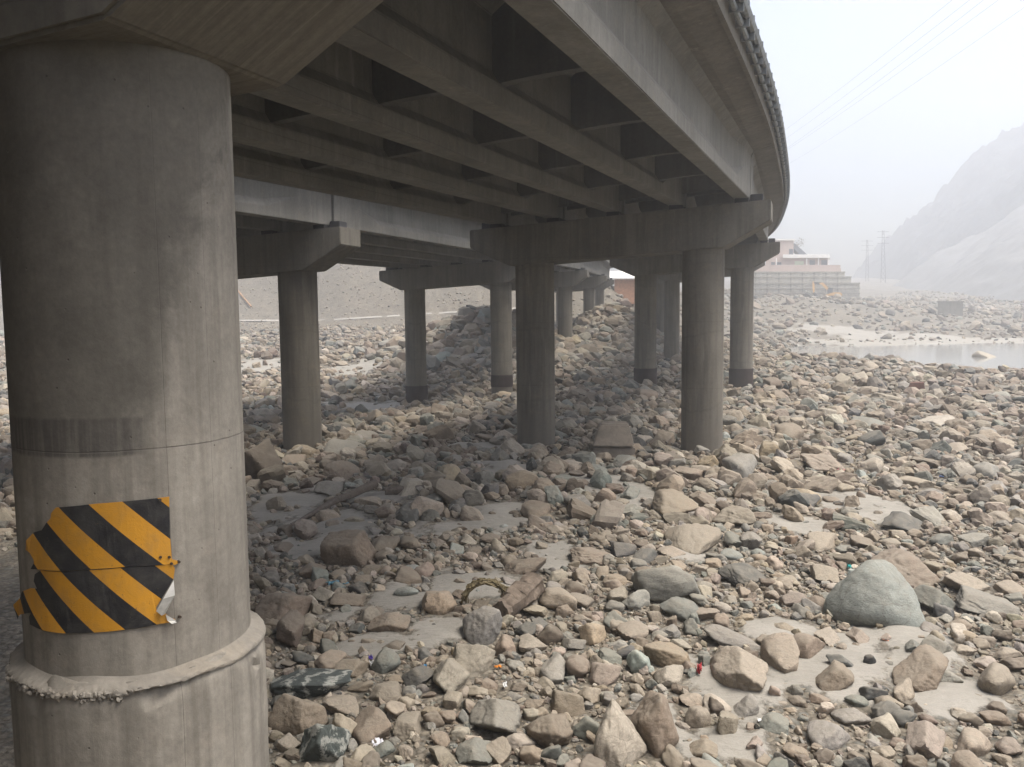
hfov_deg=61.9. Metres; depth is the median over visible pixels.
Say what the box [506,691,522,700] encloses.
boulder
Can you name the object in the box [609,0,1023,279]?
sky
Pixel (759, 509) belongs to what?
boulder
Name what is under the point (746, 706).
boulder
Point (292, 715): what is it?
boulder
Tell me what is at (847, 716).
boulder
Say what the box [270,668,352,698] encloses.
boulder
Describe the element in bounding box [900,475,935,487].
boulder
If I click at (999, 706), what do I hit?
boulder
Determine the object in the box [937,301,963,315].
concrete culvert
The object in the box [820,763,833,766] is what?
boulder
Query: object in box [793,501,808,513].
boulder
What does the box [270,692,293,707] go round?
boulder
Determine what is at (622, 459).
boulder
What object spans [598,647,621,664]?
boulder
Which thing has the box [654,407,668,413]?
boulder
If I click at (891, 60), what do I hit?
power line
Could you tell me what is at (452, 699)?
boulder
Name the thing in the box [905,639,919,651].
boulder
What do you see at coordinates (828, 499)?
boulder
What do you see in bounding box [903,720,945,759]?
boulder
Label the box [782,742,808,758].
boulder
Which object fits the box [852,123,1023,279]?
mountain
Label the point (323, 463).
boulder
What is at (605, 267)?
bridge span
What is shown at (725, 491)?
boulder
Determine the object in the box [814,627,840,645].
boulder
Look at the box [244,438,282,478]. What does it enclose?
boulder
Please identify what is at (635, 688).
boulder
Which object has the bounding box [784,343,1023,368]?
water
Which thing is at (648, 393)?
boulder
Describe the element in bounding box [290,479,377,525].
driftwood pole
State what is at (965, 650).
boulder
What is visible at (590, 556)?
boulder
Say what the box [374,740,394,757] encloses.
boulder
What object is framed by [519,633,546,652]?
boulder
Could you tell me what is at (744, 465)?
boulder
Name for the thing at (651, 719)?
boulder
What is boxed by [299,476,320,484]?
boulder
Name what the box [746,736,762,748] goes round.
boulder
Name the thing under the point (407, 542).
boulder
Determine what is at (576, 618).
boulder
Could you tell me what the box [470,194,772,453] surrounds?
bridge pier
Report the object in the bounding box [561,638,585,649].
boulder
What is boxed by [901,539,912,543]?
boulder
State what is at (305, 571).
boulder
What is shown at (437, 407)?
boulder
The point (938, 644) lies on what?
boulder
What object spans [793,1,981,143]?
power line
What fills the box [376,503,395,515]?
boulder
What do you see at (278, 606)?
boulder
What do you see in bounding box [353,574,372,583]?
boulder
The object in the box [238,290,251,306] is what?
orange pipe
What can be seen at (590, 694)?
boulder
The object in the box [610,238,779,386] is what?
bridge pier
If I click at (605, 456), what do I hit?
boulder
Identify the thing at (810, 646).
boulder
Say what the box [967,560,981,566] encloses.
boulder
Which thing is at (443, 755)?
boulder
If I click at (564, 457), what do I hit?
boulder
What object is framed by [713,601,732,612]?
boulder
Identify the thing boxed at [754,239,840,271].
house
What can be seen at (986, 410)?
river stones
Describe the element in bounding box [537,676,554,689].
boulder
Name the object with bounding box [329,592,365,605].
boulder
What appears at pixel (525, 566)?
boulder
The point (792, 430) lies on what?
boulder
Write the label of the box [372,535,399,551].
boulder
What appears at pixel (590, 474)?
boulder
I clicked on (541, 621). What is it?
boulder
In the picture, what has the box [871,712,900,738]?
boulder
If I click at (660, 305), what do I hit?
bridge pier
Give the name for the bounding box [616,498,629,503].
boulder
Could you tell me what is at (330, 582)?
blue rag
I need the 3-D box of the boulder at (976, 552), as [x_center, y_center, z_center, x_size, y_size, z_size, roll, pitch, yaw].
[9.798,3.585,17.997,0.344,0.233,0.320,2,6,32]
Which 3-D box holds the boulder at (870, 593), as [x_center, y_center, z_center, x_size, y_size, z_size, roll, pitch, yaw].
[6.119,3.708,14.560,1.489,1.371,1.345,-1,5,0]
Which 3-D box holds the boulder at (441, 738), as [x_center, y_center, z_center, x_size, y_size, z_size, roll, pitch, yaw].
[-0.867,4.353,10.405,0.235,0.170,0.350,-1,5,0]
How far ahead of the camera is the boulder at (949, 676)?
11.98 m
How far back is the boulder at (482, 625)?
13.71 m
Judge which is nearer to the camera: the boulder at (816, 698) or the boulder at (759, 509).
the boulder at (816, 698)
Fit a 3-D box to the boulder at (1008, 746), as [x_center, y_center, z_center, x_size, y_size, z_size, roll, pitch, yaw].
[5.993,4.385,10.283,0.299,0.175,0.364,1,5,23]
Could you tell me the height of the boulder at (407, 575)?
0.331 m
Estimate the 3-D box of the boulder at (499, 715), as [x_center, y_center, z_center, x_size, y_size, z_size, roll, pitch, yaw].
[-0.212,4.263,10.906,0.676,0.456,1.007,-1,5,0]
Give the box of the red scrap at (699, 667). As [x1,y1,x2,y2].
[696,662,701,673]
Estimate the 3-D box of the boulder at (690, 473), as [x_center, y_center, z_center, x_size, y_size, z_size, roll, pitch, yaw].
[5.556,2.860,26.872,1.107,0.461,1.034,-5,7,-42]
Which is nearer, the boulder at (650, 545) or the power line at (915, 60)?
the boulder at (650, 545)
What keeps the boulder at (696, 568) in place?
on the ground
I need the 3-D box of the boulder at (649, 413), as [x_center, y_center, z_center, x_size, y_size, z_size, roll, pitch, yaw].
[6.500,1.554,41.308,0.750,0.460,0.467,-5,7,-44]
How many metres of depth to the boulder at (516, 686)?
11.81 m
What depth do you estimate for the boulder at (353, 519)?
21.52 m
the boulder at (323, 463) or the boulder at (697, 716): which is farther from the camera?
the boulder at (323, 463)
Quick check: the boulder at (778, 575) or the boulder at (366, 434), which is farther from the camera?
the boulder at (366, 434)
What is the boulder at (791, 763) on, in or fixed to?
on the ground
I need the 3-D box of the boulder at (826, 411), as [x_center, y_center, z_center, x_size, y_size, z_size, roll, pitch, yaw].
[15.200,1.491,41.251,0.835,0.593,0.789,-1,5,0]
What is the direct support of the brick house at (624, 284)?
on the ground
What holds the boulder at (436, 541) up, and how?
on the ground
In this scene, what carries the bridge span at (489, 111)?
on the bridge pier at (118, 270)
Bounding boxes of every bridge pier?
[0,0,383,766]
[236,221,360,449]
[379,260,515,402]
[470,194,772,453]
[480,267,588,337]
[554,274,606,313]
[554,278,613,324]
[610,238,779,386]
[657,262,764,358]
[657,279,681,331]
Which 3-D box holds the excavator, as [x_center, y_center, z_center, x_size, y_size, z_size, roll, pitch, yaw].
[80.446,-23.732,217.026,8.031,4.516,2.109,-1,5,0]
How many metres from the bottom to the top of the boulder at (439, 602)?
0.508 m
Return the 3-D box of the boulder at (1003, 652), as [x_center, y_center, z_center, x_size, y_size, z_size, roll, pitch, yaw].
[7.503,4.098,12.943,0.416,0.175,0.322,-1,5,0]
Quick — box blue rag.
[326,580,348,584]
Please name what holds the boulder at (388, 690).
on the ground
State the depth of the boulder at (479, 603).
15.00 m
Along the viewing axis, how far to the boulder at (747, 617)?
14.30 m
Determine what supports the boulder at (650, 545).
on the ground
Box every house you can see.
[610,271,634,303]
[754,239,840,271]
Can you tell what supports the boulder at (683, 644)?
on the ground
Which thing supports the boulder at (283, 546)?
on the ground
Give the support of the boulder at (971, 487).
on the ground
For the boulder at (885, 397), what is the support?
on the ground
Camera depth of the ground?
16.40 m
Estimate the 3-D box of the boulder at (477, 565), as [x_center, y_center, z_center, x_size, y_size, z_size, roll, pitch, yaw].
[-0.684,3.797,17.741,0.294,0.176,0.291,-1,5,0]
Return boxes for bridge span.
[231,0,784,224]
[234,176,330,230]
[236,195,490,267]
[399,257,580,270]
[505,135,789,240]
[558,260,606,274]
[589,260,612,278]
[736,209,785,244]
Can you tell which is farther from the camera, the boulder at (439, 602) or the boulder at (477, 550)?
the boulder at (477, 550)
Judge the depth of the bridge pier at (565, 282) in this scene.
85.44 m
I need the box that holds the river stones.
[0,264,1023,766]
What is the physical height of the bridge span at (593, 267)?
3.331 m
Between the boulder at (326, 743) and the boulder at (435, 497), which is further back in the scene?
the boulder at (435, 497)
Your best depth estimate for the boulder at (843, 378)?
57.41 m
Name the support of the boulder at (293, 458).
on the ground
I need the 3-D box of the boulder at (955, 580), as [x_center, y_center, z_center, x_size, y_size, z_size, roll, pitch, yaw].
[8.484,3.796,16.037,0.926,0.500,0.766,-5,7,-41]
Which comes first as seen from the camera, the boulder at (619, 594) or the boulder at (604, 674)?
the boulder at (604, 674)
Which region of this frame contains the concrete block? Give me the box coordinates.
[593,421,634,457]
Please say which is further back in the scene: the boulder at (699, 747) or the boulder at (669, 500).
the boulder at (669, 500)
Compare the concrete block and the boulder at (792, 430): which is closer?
the concrete block
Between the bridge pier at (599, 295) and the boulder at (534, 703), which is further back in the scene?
the bridge pier at (599, 295)
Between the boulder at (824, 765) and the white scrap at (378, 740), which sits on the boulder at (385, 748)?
the white scrap at (378, 740)
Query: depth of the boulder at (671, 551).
18.08 m
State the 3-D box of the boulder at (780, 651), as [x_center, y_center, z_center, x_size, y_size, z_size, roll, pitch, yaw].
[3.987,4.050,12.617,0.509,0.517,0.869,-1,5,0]
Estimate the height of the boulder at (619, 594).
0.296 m
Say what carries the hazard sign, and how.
attached to the bridge pier at (118, 270)
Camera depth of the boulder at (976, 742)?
10.20 m
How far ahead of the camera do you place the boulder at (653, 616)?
14.48 m
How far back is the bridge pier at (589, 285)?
112.09 m
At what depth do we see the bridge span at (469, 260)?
63.61 m
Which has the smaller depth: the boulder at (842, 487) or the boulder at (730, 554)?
the boulder at (730, 554)
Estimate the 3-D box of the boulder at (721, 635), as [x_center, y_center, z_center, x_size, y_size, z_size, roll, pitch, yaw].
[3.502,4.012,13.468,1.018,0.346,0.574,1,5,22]
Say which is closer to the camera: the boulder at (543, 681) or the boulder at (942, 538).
the boulder at (543, 681)
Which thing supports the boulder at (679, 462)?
on the ground
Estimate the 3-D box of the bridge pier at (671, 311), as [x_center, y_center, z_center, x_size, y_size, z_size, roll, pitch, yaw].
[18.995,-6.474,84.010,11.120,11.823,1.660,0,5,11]
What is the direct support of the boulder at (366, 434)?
on the ground
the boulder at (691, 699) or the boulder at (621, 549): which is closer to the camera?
the boulder at (691, 699)
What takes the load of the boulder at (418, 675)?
on the ground
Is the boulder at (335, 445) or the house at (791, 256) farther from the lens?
the house at (791, 256)
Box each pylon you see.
[861,240,872,280]
[877,230,888,282]
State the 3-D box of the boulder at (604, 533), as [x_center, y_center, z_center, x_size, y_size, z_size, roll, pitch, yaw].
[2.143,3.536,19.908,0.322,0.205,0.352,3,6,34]
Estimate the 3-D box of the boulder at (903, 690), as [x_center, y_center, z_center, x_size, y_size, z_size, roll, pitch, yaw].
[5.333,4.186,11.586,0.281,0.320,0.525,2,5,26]
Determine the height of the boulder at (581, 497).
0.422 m
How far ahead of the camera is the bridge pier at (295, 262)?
32.91 m
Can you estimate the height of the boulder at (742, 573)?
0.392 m
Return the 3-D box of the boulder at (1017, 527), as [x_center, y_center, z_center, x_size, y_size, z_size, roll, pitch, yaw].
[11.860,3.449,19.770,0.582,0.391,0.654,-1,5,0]
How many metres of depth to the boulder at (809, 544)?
18.42 m
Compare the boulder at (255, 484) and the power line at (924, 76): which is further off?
the power line at (924, 76)
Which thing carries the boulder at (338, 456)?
on the ground
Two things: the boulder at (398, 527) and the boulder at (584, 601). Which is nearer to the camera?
the boulder at (584, 601)
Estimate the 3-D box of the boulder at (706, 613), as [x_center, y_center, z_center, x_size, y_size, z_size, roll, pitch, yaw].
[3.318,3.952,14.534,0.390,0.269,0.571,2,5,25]
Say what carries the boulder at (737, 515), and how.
on the ground
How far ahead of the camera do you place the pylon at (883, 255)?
329.94 m
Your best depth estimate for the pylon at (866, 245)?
389.95 m
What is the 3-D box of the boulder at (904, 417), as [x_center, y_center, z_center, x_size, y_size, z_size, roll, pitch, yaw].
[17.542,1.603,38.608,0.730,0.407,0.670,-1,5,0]
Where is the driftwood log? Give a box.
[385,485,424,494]
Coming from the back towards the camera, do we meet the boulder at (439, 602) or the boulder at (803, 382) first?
the boulder at (803, 382)
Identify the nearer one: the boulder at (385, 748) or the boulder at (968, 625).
the boulder at (385, 748)
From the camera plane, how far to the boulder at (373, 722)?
10.68 m
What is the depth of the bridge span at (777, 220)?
64.47 m
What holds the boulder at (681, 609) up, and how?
on the ground
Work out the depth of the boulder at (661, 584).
15.31 m
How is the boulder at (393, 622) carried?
on the ground
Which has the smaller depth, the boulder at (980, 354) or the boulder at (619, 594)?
the boulder at (619, 594)
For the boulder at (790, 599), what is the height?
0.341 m
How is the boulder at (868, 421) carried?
on the ground
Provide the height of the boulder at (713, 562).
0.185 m
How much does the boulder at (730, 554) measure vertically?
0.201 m
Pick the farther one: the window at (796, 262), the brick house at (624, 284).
the window at (796, 262)
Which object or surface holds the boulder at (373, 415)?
on the ground
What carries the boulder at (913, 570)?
on the ground
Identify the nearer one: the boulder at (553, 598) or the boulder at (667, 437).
the boulder at (553, 598)
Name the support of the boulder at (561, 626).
on the ground
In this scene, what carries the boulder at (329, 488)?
on the ground
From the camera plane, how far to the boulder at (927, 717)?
10.79 m
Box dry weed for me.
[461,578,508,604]
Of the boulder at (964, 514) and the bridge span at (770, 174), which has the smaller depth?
the boulder at (964, 514)
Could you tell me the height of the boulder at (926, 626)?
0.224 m
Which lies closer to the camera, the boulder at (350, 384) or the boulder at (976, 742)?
the boulder at (976, 742)
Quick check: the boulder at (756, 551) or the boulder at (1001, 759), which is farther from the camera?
the boulder at (756, 551)
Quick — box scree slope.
[892,205,1023,301]
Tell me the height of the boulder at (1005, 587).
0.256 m
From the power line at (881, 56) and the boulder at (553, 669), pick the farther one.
the power line at (881, 56)
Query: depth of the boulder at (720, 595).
15.72 m
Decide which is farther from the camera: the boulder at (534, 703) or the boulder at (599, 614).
the boulder at (599, 614)
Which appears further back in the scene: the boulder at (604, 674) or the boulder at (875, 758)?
the boulder at (604, 674)
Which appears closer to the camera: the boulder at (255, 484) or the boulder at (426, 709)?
the boulder at (426, 709)
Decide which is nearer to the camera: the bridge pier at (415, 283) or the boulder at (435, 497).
the boulder at (435, 497)
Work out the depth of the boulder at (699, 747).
10.07 m
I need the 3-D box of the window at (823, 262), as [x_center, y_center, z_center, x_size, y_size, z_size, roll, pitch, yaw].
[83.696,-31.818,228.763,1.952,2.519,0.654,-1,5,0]
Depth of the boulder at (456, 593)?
15.64 m
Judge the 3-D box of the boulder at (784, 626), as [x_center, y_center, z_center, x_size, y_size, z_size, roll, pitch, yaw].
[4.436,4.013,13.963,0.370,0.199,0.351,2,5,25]
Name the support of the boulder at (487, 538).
on the ground
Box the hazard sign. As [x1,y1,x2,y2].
[13,497,181,632]
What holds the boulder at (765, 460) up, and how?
on the ground
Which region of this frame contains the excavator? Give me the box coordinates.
[812,281,842,297]
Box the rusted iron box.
[908,382,924,389]
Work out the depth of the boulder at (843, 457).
28.72 m
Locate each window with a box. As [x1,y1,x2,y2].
[795,261,803,264]
[821,260,826,264]
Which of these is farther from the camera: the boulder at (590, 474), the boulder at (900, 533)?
the boulder at (590, 474)
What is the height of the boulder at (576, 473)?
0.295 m
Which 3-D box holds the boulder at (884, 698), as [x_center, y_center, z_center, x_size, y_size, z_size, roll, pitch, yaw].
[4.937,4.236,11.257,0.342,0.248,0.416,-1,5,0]
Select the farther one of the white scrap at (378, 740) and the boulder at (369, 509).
the boulder at (369, 509)
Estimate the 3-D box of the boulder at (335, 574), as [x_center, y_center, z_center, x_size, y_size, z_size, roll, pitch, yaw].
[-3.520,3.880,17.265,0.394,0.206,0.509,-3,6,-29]
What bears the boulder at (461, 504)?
on the ground
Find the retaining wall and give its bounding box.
[754,272,859,300]
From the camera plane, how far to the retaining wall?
223.17 m
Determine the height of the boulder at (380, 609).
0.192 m
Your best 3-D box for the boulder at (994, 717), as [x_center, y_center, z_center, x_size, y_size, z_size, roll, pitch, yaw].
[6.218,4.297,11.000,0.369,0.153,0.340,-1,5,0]
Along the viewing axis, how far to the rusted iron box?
52.17 m
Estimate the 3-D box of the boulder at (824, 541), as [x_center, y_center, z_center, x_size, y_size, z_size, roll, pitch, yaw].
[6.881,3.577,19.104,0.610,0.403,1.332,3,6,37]
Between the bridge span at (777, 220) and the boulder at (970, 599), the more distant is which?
the bridge span at (777, 220)
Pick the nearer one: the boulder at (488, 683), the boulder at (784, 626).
the boulder at (488, 683)
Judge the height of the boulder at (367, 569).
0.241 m
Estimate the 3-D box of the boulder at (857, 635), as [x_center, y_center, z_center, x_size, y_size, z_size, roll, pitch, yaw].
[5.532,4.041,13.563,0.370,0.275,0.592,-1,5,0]
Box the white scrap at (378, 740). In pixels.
[372,738,382,746]
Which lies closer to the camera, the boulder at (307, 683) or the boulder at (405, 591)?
the boulder at (307, 683)
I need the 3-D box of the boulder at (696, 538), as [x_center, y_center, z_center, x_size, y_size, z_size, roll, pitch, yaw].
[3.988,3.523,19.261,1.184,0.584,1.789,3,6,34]
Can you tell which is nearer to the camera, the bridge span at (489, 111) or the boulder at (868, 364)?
the bridge span at (489, 111)
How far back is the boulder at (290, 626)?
13.58 m
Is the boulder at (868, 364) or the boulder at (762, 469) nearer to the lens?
the boulder at (762, 469)
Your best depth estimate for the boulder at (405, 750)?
10.17 m
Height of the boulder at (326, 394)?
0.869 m
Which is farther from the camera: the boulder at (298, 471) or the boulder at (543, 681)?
the boulder at (298, 471)
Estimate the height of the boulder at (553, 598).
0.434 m
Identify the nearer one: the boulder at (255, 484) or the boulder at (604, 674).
the boulder at (604, 674)
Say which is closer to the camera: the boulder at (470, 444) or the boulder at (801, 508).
the boulder at (801, 508)
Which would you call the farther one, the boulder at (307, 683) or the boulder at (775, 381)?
the boulder at (775, 381)
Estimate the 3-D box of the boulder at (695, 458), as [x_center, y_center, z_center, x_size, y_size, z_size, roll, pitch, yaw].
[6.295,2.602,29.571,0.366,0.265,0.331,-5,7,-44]
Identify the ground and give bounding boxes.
[0,264,1023,766]
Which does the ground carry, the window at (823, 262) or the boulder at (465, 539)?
the boulder at (465, 539)
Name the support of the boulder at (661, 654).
on the ground
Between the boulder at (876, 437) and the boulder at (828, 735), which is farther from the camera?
the boulder at (876, 437)
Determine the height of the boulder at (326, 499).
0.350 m
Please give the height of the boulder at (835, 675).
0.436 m
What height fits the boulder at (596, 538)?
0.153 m
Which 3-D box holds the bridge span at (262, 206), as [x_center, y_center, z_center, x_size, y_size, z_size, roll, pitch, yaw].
[-15.845,-5.751,21.323,11.428,3.181,27.367,1,5,19]
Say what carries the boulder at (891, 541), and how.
on the ground
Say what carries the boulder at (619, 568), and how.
on the ground
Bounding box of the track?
[239,308,515,320]
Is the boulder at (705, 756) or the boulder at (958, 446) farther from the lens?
the boulder at (958, 446)
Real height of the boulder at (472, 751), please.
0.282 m
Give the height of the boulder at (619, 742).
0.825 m
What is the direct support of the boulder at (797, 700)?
on the ground
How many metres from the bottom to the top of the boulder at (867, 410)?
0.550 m
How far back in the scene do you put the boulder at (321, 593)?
15.84 m
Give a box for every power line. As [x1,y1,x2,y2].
[785,0,951,129]
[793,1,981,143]
[794,1,967,132]
[799,8,1022,157]
[820,0,997,127]
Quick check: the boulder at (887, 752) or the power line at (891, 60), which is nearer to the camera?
the boulder at (887, 752)
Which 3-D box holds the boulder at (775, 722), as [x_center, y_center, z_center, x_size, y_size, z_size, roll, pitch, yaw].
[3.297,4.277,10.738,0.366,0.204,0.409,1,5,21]
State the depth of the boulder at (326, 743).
10.10 m
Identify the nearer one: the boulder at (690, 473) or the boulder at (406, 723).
the boulder at (406, 723)
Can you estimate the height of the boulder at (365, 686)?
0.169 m
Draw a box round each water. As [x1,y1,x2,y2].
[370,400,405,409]
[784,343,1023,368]
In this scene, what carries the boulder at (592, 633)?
on the ground
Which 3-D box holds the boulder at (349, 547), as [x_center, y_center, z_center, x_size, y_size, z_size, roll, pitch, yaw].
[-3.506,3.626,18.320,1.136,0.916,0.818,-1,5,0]
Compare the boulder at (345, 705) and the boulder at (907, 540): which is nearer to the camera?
the boulder at (345, 705)
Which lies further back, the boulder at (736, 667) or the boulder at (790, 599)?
the boulder at (790, 599)
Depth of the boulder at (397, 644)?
13.22 m
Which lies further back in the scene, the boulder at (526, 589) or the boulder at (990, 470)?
the boulder at (990, 470)
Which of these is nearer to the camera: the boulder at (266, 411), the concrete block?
the concrete block
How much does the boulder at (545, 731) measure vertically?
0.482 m
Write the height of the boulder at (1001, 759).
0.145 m
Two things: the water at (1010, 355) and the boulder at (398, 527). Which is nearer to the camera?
the boulder at (398, 527)
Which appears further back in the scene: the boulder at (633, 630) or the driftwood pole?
the driftwood pole
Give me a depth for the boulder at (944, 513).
20.97 m
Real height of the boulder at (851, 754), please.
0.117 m
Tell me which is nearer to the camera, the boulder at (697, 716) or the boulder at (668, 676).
the boulder at (697, 716)
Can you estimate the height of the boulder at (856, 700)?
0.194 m
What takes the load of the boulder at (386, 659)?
on the ground
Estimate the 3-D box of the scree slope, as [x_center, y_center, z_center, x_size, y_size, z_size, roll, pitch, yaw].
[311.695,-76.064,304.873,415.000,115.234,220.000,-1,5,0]
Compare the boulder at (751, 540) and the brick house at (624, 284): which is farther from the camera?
the brick house at (624, 284)
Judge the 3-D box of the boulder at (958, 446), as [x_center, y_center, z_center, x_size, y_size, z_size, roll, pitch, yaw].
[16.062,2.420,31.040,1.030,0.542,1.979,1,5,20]
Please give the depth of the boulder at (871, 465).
26.75 m
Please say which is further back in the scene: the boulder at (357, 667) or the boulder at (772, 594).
the boulder at (772, 594)
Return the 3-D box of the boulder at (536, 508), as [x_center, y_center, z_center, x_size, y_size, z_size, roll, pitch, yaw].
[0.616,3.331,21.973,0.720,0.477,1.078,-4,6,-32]
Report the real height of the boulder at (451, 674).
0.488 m
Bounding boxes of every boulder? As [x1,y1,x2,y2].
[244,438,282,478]
[246,479,261,490]
[249,424,264,432]
[251,408,273,414]
[254,592,312,619]
[268,693,327,734]
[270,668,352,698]
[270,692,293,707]
[273,542,293,552]
[276,609,304,647]
[276,733,300,751]
[282,454,305,464]
[288,470,304,475]
[298,563,325,577]
[298,723,350,761]
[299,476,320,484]
[308,578,326,590]
[312,586,334,601]
[313,480,343,495]
[319,459,333,468]
[320,529,376,566]
[321,390,338,398]
[322,460,360,479]
[322,694,358,715]
[323,451,340,459]
[324,438,360,453]
[324,496,341,506]
[328,569,345,578]
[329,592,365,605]
[334,658,369,677]
[343,516,364,521]
[345,379,356,389]
[347,680,372,691]
[352,705,391,744]
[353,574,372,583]
[355,430,378,439]
[360,607,384,613]
[361,564,386,574]
[364,505,378,513]
[366,612,410,631]
[367,409,382,423]
[369,681,401,700]
[370,647,400,673]
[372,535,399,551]
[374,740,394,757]
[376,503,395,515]
[382,640,405,649]
[390,564,399,568]
[391,525,404,529]
[393,566,421,583]
[393,711,421,740]
[394,587,418,595]
[398,744,412,758]
[399,536,420,548]
[402,665,433,685]
[421,706,441,715]
[422,590,456,614]
[426,493,441,501]
[429,745,454,765]
[430,403,449,414]
[431,538,445,545]
[431,731,449,746]
[432,658,469,692]
[443,690,462,709]
[448,500,464,508]
[452,589,462,598]
[452,643,495,677]
[456,737,491,764]
[459,533,476,545]
[462,606,502,645]
[465,546,481,554]
[467,442,481,446]
[469,698,521,733]
[472,561,482,568]
[472,600,489,607]
[480,533,500,543]
[481,677,497,690]
[486,736,511,765]
[492,572,544,616]
[503,557,546,574]
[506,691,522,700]
[510,682,526,691]
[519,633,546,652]
[520,500,549,517]
[522,605,547,616]
[524,699,545,708]
[524,713,572,747]
[531,617,547,627]
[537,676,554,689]
[539,587,576,609]
[540,653,565,683]
[550,689,584,716]
[555,621,566,632]
[558,578,570,585]
[560,455,570,459]
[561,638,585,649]
[564,494,591,506]
[569,470,584,475]
[570,547,608,565]
[570,592,594,607]
[573,614,592,622]
[577,686,601,703]
[578,623,605,644]
[587,471,594,477]
[589,534,605,541]
[589,662,621,685]
[592,611,602,618]
[594,699,646,766]
[596,452,611,461]
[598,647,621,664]
[599,530,610,535]
[603,573,627,584]
[604,600,624,613]
[607,586,627,601]
[610,541,636,557]
[613,455,635,463]
[615,620,648,640]
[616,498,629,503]
[616,564,633,571]
[629,683,644,695]
[630,690,678,757]
[631,566,700,602]
[633,548,657,563]
[635,388,657,397]
[640,543,655,548]
[643,411,654,416]
[643,641,689,667]
[646,611,661,621]
[652,488,699,514]
[653,664,683,686]
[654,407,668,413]
[654,430,674,445]
[657,545,685,557]
[659,596,697,620]
[659,624,680,638]
[664,523,721,554]
[665,451,681,458]
[668,458,685,466]
[669,639,691,649]
[673,466,703,479]
[679,693,702,706]
[685,706,710,727]
[687,454,698,461]
[689,738,717,758]
[690,564,707,573]
[696,608,719,619]
[698,654,709,666]
[701,624,759,649]
[702,753,722,766]
[705,558,721,567]
[710,646,768,691]
[712,505,755,525]
[712,591,724,599]
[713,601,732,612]
[716,710,738,734]
[718,562,765,585]
[720,488,732,495]
[720,548,742,559]
[722,453,756,477]
[724,531,741,547]
[733,693,758,717]
[735,613,753,620]
[739,531,761,549]
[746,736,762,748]
[751,548,765,554]
[752,506,765,511]
[758,467,772,472]
[759,455,771,464]
[759,712,789,734]
[760,632,799,672]
[763,377,783,388]
[764,590,779,599]
[768,573,784,577]
[773,751,794,766]
[774,622,794,630]
[775,422,803,438]
[779,592,805,606]
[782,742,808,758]
[788,695,807,707]
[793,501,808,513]
[793,632,824,658]
[794,539,814,550]
[796,378,808,386]
[800,453,844,471]
[807,531,837,550]
[807,720,850,749]
[808,693,830,703]
[810,564,839,582]
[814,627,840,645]
[815,660,853,690]
[818,408,836,414]
[819,592,828,598]
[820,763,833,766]
[822,496,839,501]
[823,559,925,626]
[831,708,871,724]
[832,373,853,385]
[836,483,854,491]
[836,642,846,649]
[837,452,853,462]
[844,694,868,706]
[845,627,869,643]
[847,750,867,761]
[849,535,874,547]
[851,416,884,426]
[857,430,885,445]
[860,457,883,472]
[862,408,874,414]
[863,361,878,369]
[865,454,883,461]
[868,751,894,766]
[870,392,901,400]
[871,548,940,586]
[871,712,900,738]
[874,695,903,708]
[874,745,895,758]
[878,538,900,547]
[881,511,923,531]
[889,530,906,537]
[891,415,908,420]
[892,644,948,691]
[893,677,914,702]
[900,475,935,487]
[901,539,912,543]
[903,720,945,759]
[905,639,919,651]
[913,585,955,609]
[917,415,954,426]
[918,714,938,724]
[920,621,941,631]
[920,634,951,653]
[922,500,937,508]
[929,533,953,544]
[940,509,962,520]
[941,571,989,591]
[941,670,963,682]
[944,618,972,630]
[949,442,968,451]
[951,750,985,766]
[955,585,1019,613]
[955,644,975,655]
[956,485,974,489]
[956,727,992,756]
[957,532,989,547]
[959,474,977,483]
[962,509,971,517]
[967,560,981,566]
[968,548,985,556]
[972,351,995,357]
[973,461,999,478]
[973,656,996,668]
[977,661,1015,694]
[978,710,1011,725]
[986,701,1006,714]
[987,511,1012,522]
[991,753,1011,766]
[993,580,1023,597]
[993,647,1022,658]
[994,736,1022,755]
[1010,523,1023,534]
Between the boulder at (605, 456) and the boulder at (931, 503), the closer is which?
the boulder at (931, 503)
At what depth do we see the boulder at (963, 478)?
25.25 m
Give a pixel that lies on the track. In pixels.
(358, 317)
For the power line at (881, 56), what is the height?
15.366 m
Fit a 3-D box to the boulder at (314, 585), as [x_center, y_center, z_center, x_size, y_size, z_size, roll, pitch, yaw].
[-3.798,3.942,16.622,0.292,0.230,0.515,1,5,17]
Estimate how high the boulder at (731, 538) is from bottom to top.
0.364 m
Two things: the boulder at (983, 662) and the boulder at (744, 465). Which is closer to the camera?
the boulder at (983, 662)
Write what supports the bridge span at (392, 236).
on the bridge pier at (295, 262)
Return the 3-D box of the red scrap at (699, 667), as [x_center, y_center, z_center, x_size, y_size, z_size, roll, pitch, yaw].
[2.694,4.093,12.267,0.079,0.118,0.304,1,5,14]
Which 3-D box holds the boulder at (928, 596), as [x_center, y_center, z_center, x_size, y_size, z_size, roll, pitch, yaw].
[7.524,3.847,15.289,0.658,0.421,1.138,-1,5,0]
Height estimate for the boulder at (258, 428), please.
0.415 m
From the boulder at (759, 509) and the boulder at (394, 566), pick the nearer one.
the boulder at (394, 566)
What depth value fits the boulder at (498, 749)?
10.10 m
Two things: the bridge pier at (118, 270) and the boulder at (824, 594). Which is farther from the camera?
the boulder at (824, 594)
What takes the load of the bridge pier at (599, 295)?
on the ground
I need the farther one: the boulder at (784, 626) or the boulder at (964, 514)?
the boulder at (964, 514)
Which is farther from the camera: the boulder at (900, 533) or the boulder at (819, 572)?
the boulder at (900, 533)
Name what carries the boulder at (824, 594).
on the ground
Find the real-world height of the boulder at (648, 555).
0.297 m
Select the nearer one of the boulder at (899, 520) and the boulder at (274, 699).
the boulder at (274, 699)
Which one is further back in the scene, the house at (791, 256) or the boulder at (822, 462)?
the house at (791, 256)

